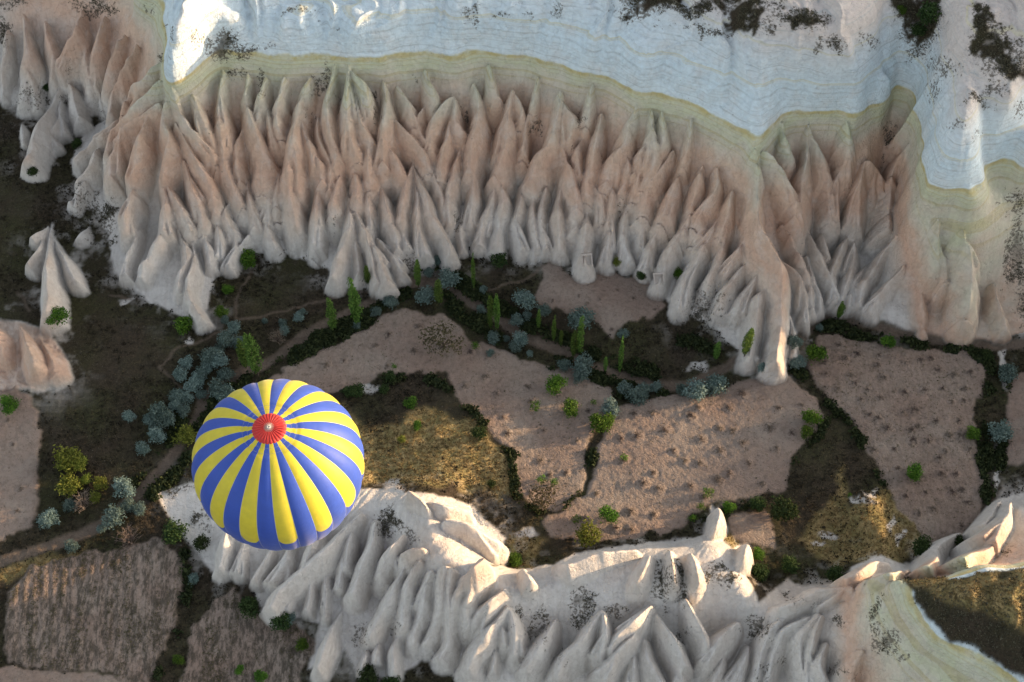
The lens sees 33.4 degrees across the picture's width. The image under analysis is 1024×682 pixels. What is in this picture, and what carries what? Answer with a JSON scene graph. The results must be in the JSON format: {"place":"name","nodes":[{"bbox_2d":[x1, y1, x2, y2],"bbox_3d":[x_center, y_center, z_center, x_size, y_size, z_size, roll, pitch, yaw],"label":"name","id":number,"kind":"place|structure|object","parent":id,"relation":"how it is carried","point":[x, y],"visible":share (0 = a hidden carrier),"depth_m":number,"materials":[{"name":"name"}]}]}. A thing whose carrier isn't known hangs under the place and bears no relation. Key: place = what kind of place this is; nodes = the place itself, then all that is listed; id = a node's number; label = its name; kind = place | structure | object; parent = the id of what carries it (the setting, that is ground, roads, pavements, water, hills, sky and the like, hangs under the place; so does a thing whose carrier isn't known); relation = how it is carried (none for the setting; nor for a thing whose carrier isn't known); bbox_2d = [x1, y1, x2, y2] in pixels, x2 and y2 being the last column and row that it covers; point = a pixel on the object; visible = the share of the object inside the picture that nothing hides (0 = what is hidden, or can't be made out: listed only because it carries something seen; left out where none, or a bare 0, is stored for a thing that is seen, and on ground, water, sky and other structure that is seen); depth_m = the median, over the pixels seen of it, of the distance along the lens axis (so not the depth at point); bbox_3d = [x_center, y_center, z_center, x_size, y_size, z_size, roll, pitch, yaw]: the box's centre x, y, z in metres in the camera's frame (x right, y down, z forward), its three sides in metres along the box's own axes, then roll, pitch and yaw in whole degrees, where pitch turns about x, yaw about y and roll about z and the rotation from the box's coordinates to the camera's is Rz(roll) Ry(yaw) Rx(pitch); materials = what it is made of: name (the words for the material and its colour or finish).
{"place":"outdoors","nodes":[
{"label":"outdoors","id":0,"kind":"place"},
{"bbox_2d":[0,388,43,539],"bbox_3d":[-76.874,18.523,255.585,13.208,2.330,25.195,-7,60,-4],"label":"vineyard field","id":1,"kind":"structure","parent":0,"point":[19,460],"depth_m":256.10,"materials":[{"name":"soil"}]},
{"bbox_2d":[0,394,21,415],"bbox_3d":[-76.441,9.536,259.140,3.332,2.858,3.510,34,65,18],"label":"green bush","id":2,"kind":"object","parent":1,"relation":"on","point":[6,402],"visible":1,"depth_m":258.59,"materials":[{"name":"green plant"}]},
{"bbox_2d":[0,664,120,681],"bbox_3d":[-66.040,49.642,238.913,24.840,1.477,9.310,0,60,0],"label":"field","id":3,"kind":"structure","parent":0,"point":[12,673],"depth_m":239.64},
{"bbox_2d":[4,536,184,681],"bbox_3d":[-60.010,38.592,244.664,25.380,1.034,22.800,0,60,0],"label":"ploughed field","id":4,"kind":"structure","parent":0,"point":[142,595],"depth_m":244.36,"materials":[{"name":"soil"}]},
{"bbox_2d":[180,585,315,681],"bbox_3d":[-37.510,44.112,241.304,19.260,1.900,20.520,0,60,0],"label":"field","id":5,"kind":"structure","parent":0,"point":[263,637],"depth_m":241.72,"materials":[{"name":"soil"}]},
{"bbox_2d":[237,596,260,620],"bbox_3d":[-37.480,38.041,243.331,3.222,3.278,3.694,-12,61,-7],"label":"dark bush","id":6,"kind":"object","parent":5,"relation":"on","point":[247,603],"visible":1,"depth_m":242.66,"materials":[{"name":"green plant"}]},
{"bbox_2d":[269,611,291,632],"bbox_3d":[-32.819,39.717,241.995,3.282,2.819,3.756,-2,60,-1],"label":"dark bush","id":7,"kind":"object","parent":5,"relation":"on","point":[278,622],"visible":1,"depth_m":241.23,"materials":[{"name":"green plant"}]},
{"bbox_2d":[191,379,363,550],"bbox_3d":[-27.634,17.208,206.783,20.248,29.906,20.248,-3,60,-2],"label":"hot air balloon","id":8,"kind":"object","parent":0,"point":[277,464],"visible":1,"depth_m":195.25,"materials":[{"name":"multicoloured fabric"}]},
{"bbox_2d":[266,308,613,510],"bbox_3d":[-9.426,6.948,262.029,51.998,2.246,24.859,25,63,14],"label":"vineyard field","id":9,"kind":"structure","parent":0,"point":[567,456],"depth_m":262.16,"materials":[{"name":"soil"}]},
{"bbox_2d":[418,320,465,358],"bbox_3d":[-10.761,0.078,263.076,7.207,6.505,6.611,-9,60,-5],"label":"dry shrub","id":10,"kind":"object","parent":9,"relation":"on","point":[434,337],"visible":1,"depth_m":262.79,"materials":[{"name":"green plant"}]},
{"bbox_2d":[528,479,558,514],"bbox_3d":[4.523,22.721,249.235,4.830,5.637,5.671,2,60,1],"label":"dry shrub","id":11,"kind":"object","parent":9,"relation":"on","point":[543,502],"visible":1,"depth_m":248.52,"materials":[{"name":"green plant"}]},
{"bbox_2d":[544,373,567,395],"bbox_3d":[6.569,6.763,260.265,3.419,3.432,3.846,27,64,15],"label":"green bush","id":12,"kind":"object","parent":9,"relation":"on","point":[556,382],"visible":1,"depth_m":259.76,"materials":[{"name":"green plant"}]},
{"bbox_2d":[561,397,581,418],"bbox_3d":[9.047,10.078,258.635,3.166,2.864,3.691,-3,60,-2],"label":"green bush","id":13,"kind":"object","parent":9,"relation":"on","point":[570,407],"visible":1,"depth_m":258.16,"materials":[{"name":"green plant"}]},
{"bbox_2d":[588,411,615,434],"bbox_3d":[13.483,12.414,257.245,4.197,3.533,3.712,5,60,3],"label":"green bush","id":14,"kind":"object","parent":9,"relation":"on","point":[598,421],"visible":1,"depth_m":256.60,"materials":[{"name":"green plant"}]},
{"bbox_2d":[0,0,1023,384],"bbox_3d":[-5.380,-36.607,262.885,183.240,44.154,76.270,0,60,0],"label":"cliff","id":15,"kind":"structure","parent":0,"point":[770,188],"depth_m":266.49,"materials":[{"name":"stone"}]},
{"bbox_2d":[0,0,1023,674],"bbox_3d":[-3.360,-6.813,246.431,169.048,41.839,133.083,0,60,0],"label":"rock scrub","id":16,"kind":"object","parent":15,"relation":"on","point":[706,6],"visible":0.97,"depth_m":245.84,"materials":[{"name":"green plant"}]},
{"bbox_2d":[741,327,754,356],"bbox_3d":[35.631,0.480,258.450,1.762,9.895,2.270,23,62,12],"label":"poplar tree","id":17,"kind":"object","parent":15,"relation":"on","point":[748,339],"visible":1,"depth_m":257.29,"materials":[{"name":"green plant"}]},
{"bbox_2d":[787,334,803,349],"bbox_3d":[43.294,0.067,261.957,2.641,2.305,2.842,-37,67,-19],"label":"silver bush","id":18,"kind":"object","parent":15,"relation":"on","point":[791,339],"visible":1,"depth_m":261.49,"materials":[{"name":"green plant"}]},
{"bbox_2d":[0,102,1023,681],"bbox_3d":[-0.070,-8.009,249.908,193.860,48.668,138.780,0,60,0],"label":"valley floor","id":19,"kind":"structure","parent":0,"point":[96,366],"depth_m":260.23,"materials":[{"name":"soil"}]},
{"bbox_2d":[0,319,74,391],"bbox_3d":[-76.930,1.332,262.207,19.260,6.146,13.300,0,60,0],"label":"rock outcrop","id":20,"kind":"object","parent":19,"relation":"on","point":[32,357],"visible":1,"depth_m":261.77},
{"bbox_2d":[35,507,60,529],"bbox_3d":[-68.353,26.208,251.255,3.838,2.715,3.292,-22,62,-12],"label":"silver bush","id":21,"kind":"object","parent":19,"relation":"on","point":[48,518],"visible":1,"depth_m":250.80,"materials":[{"name":"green plant"}]},
{"bbox_2d":[25,222,93,335],"bbox_3d":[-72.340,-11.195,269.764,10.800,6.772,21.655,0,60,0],"label":"rock cone","id":22,"kind":"object","parent":19,"relation":"on","point":[54,265],"visible":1,"depth_m":269.77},
{"bbox_2d":[44,306,71,328],"bbox_3d":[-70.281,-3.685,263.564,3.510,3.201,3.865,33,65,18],"label":"green bush","id":23,"kind":"object","parent":22,"relation":"on","point":[61,313],"visible":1,"depth_m":263.18,"materials":[{"name":"green plant"}]},
{"bbox_2d":[52,444,82,474],"bbox_3d":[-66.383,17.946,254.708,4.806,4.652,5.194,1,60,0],"label":"yellow green tree","id":24,"kind":"object","parent":19,"relation":"on","point":[64,463],"visible":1,"depth_m":254.03,"materials":[{"name":"green plant"}]},
{"bbox_2d":[54,472,82,498],"bbox_3d":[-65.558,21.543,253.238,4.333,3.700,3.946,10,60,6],"label":"yellow green tree","id":25,"kind":"object","parent":19,"relation":"on","point":[72,484],"visible":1,"depth_m":252.73,"materials":[{"name":"green plant"}]},
{"bbox_2d":[63,538,80,553],"bbox_3d":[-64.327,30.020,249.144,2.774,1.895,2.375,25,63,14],"label":"silver bush","id":26,"kind":"object","parent":19,"relation":"on","point":[69,546],"visible":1,"depth_m":248.80,"materials":[{"name":"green plant"}]},
{"bbox_2d":[68,453,88,473],"bbox_3d":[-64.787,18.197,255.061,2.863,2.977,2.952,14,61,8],"label":"yellow green tree","id":27,"kind":"object","parent":19,"relation":"on","point":[82,461],"visible":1,"depth_m":254.45,"materials":[{"name":"green plant"}]},
{"bbox_2d":[72,488,94,513],"bbox_3d":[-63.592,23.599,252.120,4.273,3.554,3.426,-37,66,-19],"label":"bare shrub","id":28,"kind":"object","parent":19,"relation":"on","point":[83,503],"visible":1,"depth_m":252.30,"materials":[{"name":"brown plant"}]},
{"bbox_2d":[93,476,108,490],"bbox_3d":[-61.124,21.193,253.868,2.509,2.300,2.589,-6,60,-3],"label":"yellow green tree","id":29,"kind":"object","parent":19,"relation":"on","point":[100,483],"visible":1,"depth_m":253.45,"materials":[{"name":"green plant"}]},
{"bbox_2d":[101,503,127,529],"bbox_3d":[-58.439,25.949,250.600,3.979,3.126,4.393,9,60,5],"label":"silver bush","id":30,"kind":"object","parent":19,"relation":"on","point":[114,511],"visible":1,"depth_m":250.04,"materials":[{"name":"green plant"}]},
{"bbox_2d":[111,476,136,499],"bbox_3d":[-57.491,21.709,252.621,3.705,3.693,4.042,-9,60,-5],"label":"silver bush","id":31,"kind":"object","parent":19,"relation":"on","point":[119,484],"visible":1,"depth_m":251.86,"materials":[{"name":"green plant"}]},
{"bbox_2d":[118,497,135,512],"bbox_3d":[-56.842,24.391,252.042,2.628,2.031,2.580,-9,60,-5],"label":"silver bush","id":32,"kind":"object","parent":19,"relation":"on","point":[127,503],"visible":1,"depth_m":251.67,"materials":[{"name":"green plant"}]},
{"bbox_2d":[114,521,141,550],"bbox_3d":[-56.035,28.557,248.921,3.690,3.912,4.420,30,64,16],"label":"bare shrub","id":33,"kind":"object","parent":19,"relation":"on","point":[129,537],"visible":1,"depth_m":249.09,"materials":[{"name":"brown plant"}]},
{"bbox_2d":[132,500,146,516],"bbox_3d":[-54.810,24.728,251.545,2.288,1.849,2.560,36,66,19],"label":"silver bush","id":34,"kind":"object","parent":19,"relation":"on","point":[137,510],"visible":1,"depth_m":251.15,"materials":[{"name":"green plant"}]},
{"bbox_2d":[134,440,151,455],"bbox_3d":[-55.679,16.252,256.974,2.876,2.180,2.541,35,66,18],"label":"silver bush","id":35,"kind":"object","parent":19,"relation":"on","point":[141,448],"visible":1,"depth_m":256.52,"materials":[{"name":"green plant"}]},
{"bbox_2d":[146,424,166,444],"bbox_3d":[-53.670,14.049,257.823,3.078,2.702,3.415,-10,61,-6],"label":"silver bush","id":36,"kind":"object","parent":19,"relation":"on","point":[157,433],"visible":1,"depth_m":257.28,"materials":[{"name":"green plant"}]},
{"bbox_2d":[148,401,167,428],"bbox_3d":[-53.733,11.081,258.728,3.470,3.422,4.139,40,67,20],"label":"silver bush","id":37,"kind":"object","parent":19,"relation":"on","point":[160,407],"visible":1,"depth_m":258.03,"materials":[{"name":"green plant"}]},
{"bbox_2d":[156,409,175,428],"bbox_3d":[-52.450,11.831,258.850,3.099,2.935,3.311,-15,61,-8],"label":"silver bush","id":38,"kind":"object","parent":19,"relation":"on","point":[168,419],"visible":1,"depth_m":258.09,"materials":[{"name":"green plant"}]},
{"bbox_2d":[162,517,189,544],"bbox_3d":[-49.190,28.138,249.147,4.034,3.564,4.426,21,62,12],"label":"dark bush","id":39,"kind":"object","parent":19,"relation":"on","point":[172,532],"visible":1,"depth_m":248.40,"materials":[{"name":"green plant"}]},
{"bbox_2d":[171,365,187,382],"bbox_3d":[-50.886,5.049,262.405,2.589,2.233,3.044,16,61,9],"label":"silver bush","id":40,"kind":"object","parent":19,"relation":"on","point":[179,373],"visible":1,"depth_m":261.93,"materials":[{"name":"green plant"}]},
{"bbox_2d":[173,315,193,334],"bbox_3d":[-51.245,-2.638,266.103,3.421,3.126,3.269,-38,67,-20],"label":"green bush","id":41,"kind":"object","parent":19,"relation":"on","point":[183,321],"visible":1,"depth_m":265.49,"materials":[{"name":"green plant"}]},
{"bbox_2d":[172,423,197,446],"bbox_3d":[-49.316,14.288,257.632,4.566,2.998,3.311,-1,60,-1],"label":"yellow green tree","id":42,"kind":"object","parent":19,"relation":"on","point":[187,436],"visible":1,"depth_m":257.00,"materials":[{"name":"green plant"}]},
{"bbox_2d":[178,355,193,369],"bbox_3d":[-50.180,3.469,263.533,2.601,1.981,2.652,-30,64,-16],"label":"silver bush","id":43,"kind":"object","parent":19,"relation":"on","point":[186,361],"visible":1,"depth_m":263.11,"materials":[{"name":"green plant"}]},
{"bbox_2d":[183,374,203,393],"bbox_3d":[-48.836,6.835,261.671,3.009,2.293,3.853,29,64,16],"label":"silver bush","id":44,"kind":"object","parent":19,"relation":"on","point":[193,381],"visible":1,"depth_m":261.20,"materials":[{"name":"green plant"}]},
{"bbox_2d":[197,346,223,366],"bbox_3d":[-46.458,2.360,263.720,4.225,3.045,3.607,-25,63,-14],"label":"silver bush","id":45,"kind":"object","parent":19,"relation":"on","point":[206,357],"visible":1,"depth_m":262.97,"materials":[{"name":"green plant"}]},
{"bbox_2d":[207,377,230,397],"bbox_3d":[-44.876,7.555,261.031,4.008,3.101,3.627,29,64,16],"label":"silver bush","id":46,"kind":"object","parent":19,"relation":"on","point":[215,385],"visible":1,"depth_m":260.37,"materials":[{"name":"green plant"}]},
{"bbox_2d":[208,349,229,369],"bbox_3d":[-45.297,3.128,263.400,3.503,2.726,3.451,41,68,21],"label":"silver bush","id":47,"kind":"object","parent":19,"relation":"on","point":[215,362],"visible":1,"depth_m":262.75,"materials":[{"name":"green plant"}]},
{"bbox_2d":[216,329,234,348],"bbox_3d":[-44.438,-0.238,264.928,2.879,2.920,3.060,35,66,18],"label":"silver bush","id":48,"kind":"object","parent":19,"relation":"on","point":[223,338],"visible":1,"depth_m":264.34,"materials":[{"name":"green plant"}]},
{"bbox_2d":[216,366,235,382],"bbox_3d":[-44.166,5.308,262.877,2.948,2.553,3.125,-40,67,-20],"label":"silver bush","id":49,"kind":"object","parent":19,"relation":"on","point":[226,372],"visible":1,"depth_m":262.28,"materials":[{"name":"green plant"}]},
{"bbox_2d":[235,338,247,368],"bbox_3d":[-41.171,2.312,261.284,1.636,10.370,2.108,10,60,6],"label":"poplar tree","id":50,"kind":"object","parent":19,"relation":"on","point":[240,355],"visible":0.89,"depth_m":259.81,"materials":[{"name":"green plant"}]},
{"bbox_2d":[240,248,258,269],"bbox_3d":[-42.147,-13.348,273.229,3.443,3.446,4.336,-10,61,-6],"label":"green bush","id":51,"kind":"object","parent":19,"relation":"on","point":[247,261],"visible":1,"depth_m":272.67,"materials":[{"name":"green plant"}]},
{"bbox_2d":[241,332,263,375],"bbox_3d":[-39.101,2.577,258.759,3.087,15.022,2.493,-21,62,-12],"label":"poplar tree","id":52,"kind":"object","parent":19,"relation":"on","point":[249,344],"visible":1,"depth_m":256.65,"materials":[{"name":"green plant"}]},
{"bbox_2d":[325,297,337,329],"bbox_3d":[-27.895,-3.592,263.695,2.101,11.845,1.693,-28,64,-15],"label":"poplar tree","id":53,"kind":"object","parent":19,"relation":"on","point":[330,312],"visible":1,"depth_m":262.32,"materials":[{"name":"green plant"}]},
{"bbox_2d":[346,277,363,323],"bbox_3d":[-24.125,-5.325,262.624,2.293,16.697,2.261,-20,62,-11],"label":"poplar tree","id":54,"kind":"object","parent":19,"relation":"on","point":[355,301],"visible":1,"depth_m":260.90,"materials":[{"name":"green plant"}]},
{"bbox_2d":[348,382,364,397],"bbox_3d":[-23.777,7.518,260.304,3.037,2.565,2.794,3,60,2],"label":"dark bush","id":55,"kind":"object","parent":19,"relation":"on","point":[356,390],"visible":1,"depth_m":259.69,"materials":[{"name":"green plant"}]},
{"bbox_2d":[356,662,378,681],"bbox_3d":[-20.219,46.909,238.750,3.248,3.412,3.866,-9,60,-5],"label":"dark bush","id":56,"kind":"object","parent":19,"relation":"on","point":[368,674],"visible":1,"depth_m":237.88,"materials":[{"name":"green plant"}]},
{"bbox_2d":[413,259,421,287],"bbox_3d":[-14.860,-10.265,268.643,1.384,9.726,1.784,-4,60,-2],"label":"poplar tree","id":57,"kind":"object","parent":19,"relation":"on","point":[417,274],"visible":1,"depth_m":267.60,"materials":[{"name":"green plant"}]},
{"bbox_2d":[414,285,434,304],"bbox_3d":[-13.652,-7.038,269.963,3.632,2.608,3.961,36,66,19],"label":"silver bush","id":58,"kind":"object","parent":19,"relation":"on","point":[427,291],"visible":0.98,"depth_m":269.44,"materials":[{"name":"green plant"}]},
{"bbox_2d":[432,279,442,304],"bbox_3d":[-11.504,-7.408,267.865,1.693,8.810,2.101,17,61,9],"label":"poplar tree","id":59,"kind":"object","parent":19,"relation":"on","point":[438,291],"visible":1,"depth_m":266.67,"materials":[{"name":"green plant"}]},
{"bbox_2d":[438,267,462,289],"bbox_3d":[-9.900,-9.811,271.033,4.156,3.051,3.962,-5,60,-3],"label":"silver bush","id":60,"kind":"object","parent":19,"relation":"on","point":[447,279],"visible":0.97,"depth_m":270.28,"materials":[{"name":"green plant"}]},
{"bbox_2d":[470,425,488,440],"bbox_3d":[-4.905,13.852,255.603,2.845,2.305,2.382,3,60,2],"label":"dark bush","id":61,"kind":"object","parent":19,"relation":"on","point":[476,431],"visible":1,"depth_m":255.12,"materials":[{"name":"green plant"}]},
{"bbox_2d":[486,295,494,329],"bbox_3d":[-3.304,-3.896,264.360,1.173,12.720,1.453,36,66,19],"label":"poplar tree","id":62,"kind":"object","parent":19,"relation":"on","point":[489,313],"visible":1,"depth_m":262.71,"materials":[{"name":"green plant"}]},
{"bbox_2d":[6,307,983,681],"bbox_3d":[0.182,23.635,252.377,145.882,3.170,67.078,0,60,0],"label":"field weeds","id":63,"kind":"object","parent":19,"relation":"on","point":[294,625],"visible":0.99,"depth_m":245.38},
{"bbox_2d":[492,294,500,330],"bbox_3d":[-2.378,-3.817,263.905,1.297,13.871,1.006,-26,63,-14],"label":"poplar tree","id":64,"kind":"object","parent":19,"relation":"on","point":[497,312],"visible":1,"depth_m":262.86,"materials":[{"name":"green plant"}]},
{"bbox_2d":[489,252,507,267],"bbox_3d":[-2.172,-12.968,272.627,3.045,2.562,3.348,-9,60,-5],"label":"dark bush","id":65,"kind":"object","parent":19,"relation":"on","point":[500,259],"visible":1,"depth_m":271.99,"materials":[{"name":"green plant"}]},
{"bbox_2d":[0,403,1023,634],"bbox_3d":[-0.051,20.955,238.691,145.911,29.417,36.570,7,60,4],"label":"dry grass","id":66,"kind":"structure","parent":19,"relation":"on","point":[497,472],"depth_m":250.81,"materials":[{"name":"plant"}]},
{"bbox_2d":[507,551,522,567],"bbox_3d":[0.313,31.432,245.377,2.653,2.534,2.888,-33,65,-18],"label":"green bush","id":67,"kind":"object","parent":19,"relation":"on","point":[515,557],"visible":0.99,"depth_m":244.76,"materials":[{"name":"green plant"}]},
{"bbox_2d":[511,330,528,346],"bbox_3d":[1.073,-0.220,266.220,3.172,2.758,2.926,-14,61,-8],"label":"silver bush","id":68,"kind":"object","parent":19,"relation":"on","point":[520,338],"visible":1,"depth_m":265.69,"materials":[{"name":"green plant"}]},
{"bbox_2d":[511,287,537,309],"bbox_3d":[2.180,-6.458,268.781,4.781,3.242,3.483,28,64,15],"label":"silver bush","id":69,"kind":"object","parent":19,"relation":"on","point":[524,297],"visible":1,"depth_m":268.10,"materials":[{"name":"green plant"}]},
{"bbox_2d":[107,266,1014,681],"bbox_3d":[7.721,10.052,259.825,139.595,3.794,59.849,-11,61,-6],"label":"hedge undergrowth","id":70,"kind":"object","parent":19,"relation":"on","point":[987,458],"visible":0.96,"depth_m":263.19,"materials":[{"name":"green plant"}]},
{"bbox_2d":[564,305,596,329],"bbox_3d":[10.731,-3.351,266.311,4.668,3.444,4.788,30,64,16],"label":"silver bush","id":71,"kind":"object","parent":19,"relation":"on","point":[576,316],"visible":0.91,"depth_m":265.65,"materials":[{"name":"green plant"}]},
{"bbox_2d":[576,315,584,354],"bbox_3d":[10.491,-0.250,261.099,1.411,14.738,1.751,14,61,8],"label":"poplar tree","id":72,"kind":"object","parent":19,"relation":"on","point":[580,337],"visible":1,"depth_m":259.36,"materials":[{"name":"green plant"}]},
{"bbox_2d":[570,351,594,379],"bbox_3d":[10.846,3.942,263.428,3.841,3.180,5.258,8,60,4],"label":"silver bush","id":73,"kind":"object","parent":19,"relation":"on","point":[582,365],"visible":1,"depth_m":262.64,"materials":[{"name":"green plant"}]},
{"bbox_2d":[574,516,602,548],"bbox_3d":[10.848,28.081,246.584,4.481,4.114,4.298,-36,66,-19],"label":"yellow green tree","id":74,"kind":"object","parent":19,"relation":"on","point":[584,535],"visible":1,"depth_m":245.95,"materials":[{"name":"green plant"}]},
{"bbox_2d":[158,482,1023,681],"bbox_3d":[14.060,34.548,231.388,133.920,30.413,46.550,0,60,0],"label":"rock ridge","id":75,"kind":"object","parent":19,"relation":"on","point":[444,593],"visible":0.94,"depth_m":237.20,"materials":[{"name":"stone"}]},
{"bbox_2d":[192,532,210,552],"bbox_3d":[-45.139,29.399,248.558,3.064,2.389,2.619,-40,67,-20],"label":"dark bush","id":76,"kind":"object","parent":75,"relation":"on","point":[199,542],"visible":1,"depth_m":248.13,"materials":[{"name":"green plant"}]},
{"bbox_2d":[599,395,620,417],"bbox_3d":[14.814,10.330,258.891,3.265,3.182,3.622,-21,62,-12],"label":"silver bush","id":77,"kind":"object","parent":19,"relation":"on","point":[609,405],"visible":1,"depth_m":258.27,"materials":[{"name":"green plant"}]},
{"bbox_2d":[624,385,649,407],"bbox_3d":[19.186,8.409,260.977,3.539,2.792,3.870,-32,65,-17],"label":"silver bush","id":78,"kind":"object","parent":19,"relation":"on","point":[636,395],"visible":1,"depth_m":260.29,"materials":[{"name":"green plant"}]},
{"bbox_2d":[682,377,709,402],"bbox_3d":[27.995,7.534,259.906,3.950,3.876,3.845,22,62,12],"label":"silver bush","id":79,"kind":"object","parent":19,"relation":"on","point":[697,390],"visible":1,"depth_m":259.01,"materials":[{"name":"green plant"}]},
{"bbox_2d":[702,373,729,396],"bbox_3d":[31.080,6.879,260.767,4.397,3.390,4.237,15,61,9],"label":"silver bush","id":80,"kind":"object","parent":19,"relation":"on","point":[713,385],"visible":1,"depth_m":259.97,"materials":[{"name":"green plant"}]},
{"bbox_2d":[749,495,766,511],"bbox_3d":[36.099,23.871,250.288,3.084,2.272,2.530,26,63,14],"label":"dark bush","id":81,"kind":"object","parent":19,"relation":"on","point":[756,504],"visible":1,"depth_m":249.88,"materials":[{"name":"green plant"}]},
{"bbox_2d":[751,561,769,582],"bbox_3d":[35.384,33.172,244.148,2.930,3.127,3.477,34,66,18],"label":"dark bush","id":82,"kind":"object","parent":19,"relation":"on","point":[758,571],"visible":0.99,"depth_m":243.53,"materials":[{"name":"green plant"}]},
{"bbox_2d":[767,494,799,521],"bbox_3d":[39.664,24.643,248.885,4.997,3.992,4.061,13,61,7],"label":"dark bush","id":83,"kind":"object","parent":19,"relation":"on","point":[783,509],"visible":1,"depth_m":247.97,"materials":[{"name":"green plant"}]},
{"bbox_2d":[781,553,800,574],"bbox_3d":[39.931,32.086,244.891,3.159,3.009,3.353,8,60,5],"label":"dark bush","id":84,"kind":"object","parent":19,"relation":"on","point":[788,564],"visible":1,"depth_m":244.24,"materials":[{"name":"green plant"}]},
{"bbox_2d":[788,355,808,368],"bbox_3d":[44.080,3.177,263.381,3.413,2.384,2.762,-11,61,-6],"label":"silver bush","id":85,"kind":"object","parent":19,"relation":"on","point":[795,361],"visible":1,"depth_m":262.76,"materials":[{"name":"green plant"}]},
{"bbox_2d":[825,563,845,582],"bbox_3d":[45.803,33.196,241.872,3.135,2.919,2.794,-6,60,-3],"label":"dark bush","id":86,"kind":"object","parent":19,"relation":"on","point":[832,573],"visible":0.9,"depth_m":241.30,"materials":[{"name":"green plant"}]},
{"bbox_2d":[911,534,933,555],"bbox_3d":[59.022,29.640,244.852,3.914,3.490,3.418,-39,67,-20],"label":"dark bush","id":87,"kind":"object","parent":19,"relation":"on","point":[924,544],"visible":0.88,"depth_m":244.07,"materials":[{"name":"green plant"}]},
{"bbox_2d":[987,419,1014,442],"bbox_3d":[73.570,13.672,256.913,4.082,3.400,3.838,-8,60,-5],"label":"silver bush","id":88,"kind":"object","parent":19,"relation":"on","point":[1004,431],"visible":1,"depth_m":256.20,"materials":[{"name":"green plant"}]},
{"bbox_2d":[998,362,1019,385],"bbox_3d":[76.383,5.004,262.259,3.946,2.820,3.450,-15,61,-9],"label":"silver bush","id":89,"kind":"object","parent":19,"relation":"on","point":[1010,371],"visible":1,"depth_m":261.77,"materials":[{"name":"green plant"}]},
{"bbox_2d":[0,275,1023,565],"bbox_3d":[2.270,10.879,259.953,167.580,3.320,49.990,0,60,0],"label":"dirt road","id":90,"kind":"structure","parent":0,"point":[554,347],"depth_m":265.28,"materials":[{"name":"soil"}]},
{"bbox_2d":[535,258,665,337],"bbox_3d":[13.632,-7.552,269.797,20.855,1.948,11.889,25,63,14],"label":"vineyard field","id":91,"kind":"structure","parent":0,"point":[616,310],"depth_m":269.56,"materials":[{"name":"soil"}]},
{"bbox_2d":[543,373,824,540],"bbox_3d":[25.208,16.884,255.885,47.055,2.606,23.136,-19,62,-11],"label":"vineyard field","id":92,"kind":"structure","parent":0,"point":[627,424],"depth_m":255.29,"materials":[{"name":"soil"}]},
{"bbox_2d":[598,504,619,523],"bbox_3d":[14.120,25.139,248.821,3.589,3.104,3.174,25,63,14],"label":"green bush","id":93,"kind":"object","parent":92,"relation":"on","point":[608,513],"visible":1,"depth_m":248.27,"materials":[{"name":"green plant"}]},
{"bbox_2d":[800,408,823,425],"bbox_3d":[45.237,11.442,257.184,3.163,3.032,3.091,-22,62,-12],"label":"green bush","id":94,"kind":"object","parent":92,"relation":"on","point":[813,417],"visible":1,"depth_m":256.63,"materials":[{"name":"green plant"}]},
{"bbox_2d":[728,508,776,548],"bbox_3d":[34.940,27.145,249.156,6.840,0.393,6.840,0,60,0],"label":"field","id":95,"kind":"structure","parent":0,"point":[756,527],"depth_m":249.07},
{"bbox_2d":[625,0,1023,79],"bbox_3d":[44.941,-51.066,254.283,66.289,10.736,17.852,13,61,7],"label":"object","id":96,"kind":"structure","parent":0,"point":[734,13],"depth_m":251.68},
{"bbox_2d":[910,22,928,36],"bbox_3d":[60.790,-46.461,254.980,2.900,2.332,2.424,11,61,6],"label":"dark bush","id":97,"kind":"object","parent":96,"relation":"on","point":[917,30],"visible":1,"depth_m":254.41,"materials":[{"name":"green plant"}]},
{"bbox_2d":[916,1,941,25],"bbox_3d":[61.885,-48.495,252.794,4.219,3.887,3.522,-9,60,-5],"label":"dark bush","id":98,"kind":"object","parent":96,"relation":"on","point":[928,11],"visible":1,"depth_m":251.96,"materials":[{"name":"green plant"}]},
{"bbox_2d":[807,333,986,541],"bbox_3d":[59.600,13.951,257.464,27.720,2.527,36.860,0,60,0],"label":"vineyard field","id":99,"kind":"structure","parent":0,"point":[886,454],"depth_m":258.77,"materials":[{"name":"soil"}]},
{"bbox_2d":[805,344,828,365],"bbox_3d":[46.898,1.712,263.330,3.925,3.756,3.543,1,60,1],"label":"green bush","id":100,"kind":"object","parent":99,"relation":"on","point":[815,353],"visible":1,"depth_m":262.73,"materials":[{"name":"green plant"}]},
{"bbox_2d":[880,333,896,348],"bbox_3d":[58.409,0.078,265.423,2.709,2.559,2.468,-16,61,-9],"label":"green bush","id":101,"kind":"object","parent":99,"relation":"on","point":[889,340],"visible":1,"depth_m":264.97,"materials":[{"name":"green plant"}]},
{"bbox_2d":[905,460,923,481],"bbox_3d":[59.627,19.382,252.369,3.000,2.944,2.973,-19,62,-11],"label":"green bush","id":102,"kind":"object","parent":99,"relation":"on","point":[914,472],"visible":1,"depth_m":251.85,"materials":[{"name":"green plant"}]},
{"bbox_2d":[965,425,980,440],"bbox_3d":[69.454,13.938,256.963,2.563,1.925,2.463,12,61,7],"label":"green bush","id":103,"kind":"object","parent":99,"relation":"on","point":[972,433],"visible":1,"depth_m":256.55,"materials":[{"name":"green plant"}]},
{"bbox_2d":[904,568,1023,675],"bbox_3d":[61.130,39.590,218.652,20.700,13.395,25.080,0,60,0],"label":"plateau","id":104,"kind":"structure","parent":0,"point":[999,657],"depth_m":216.27,"materials":[{"name":"soil"}]},
{"bbox_2d":[1005,371,1023,465],"bbox_3d":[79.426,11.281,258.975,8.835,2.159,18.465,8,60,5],"label":"field","id":105,"kind":"structure","parent":0,"point":[1015,416],"depth_m":258.73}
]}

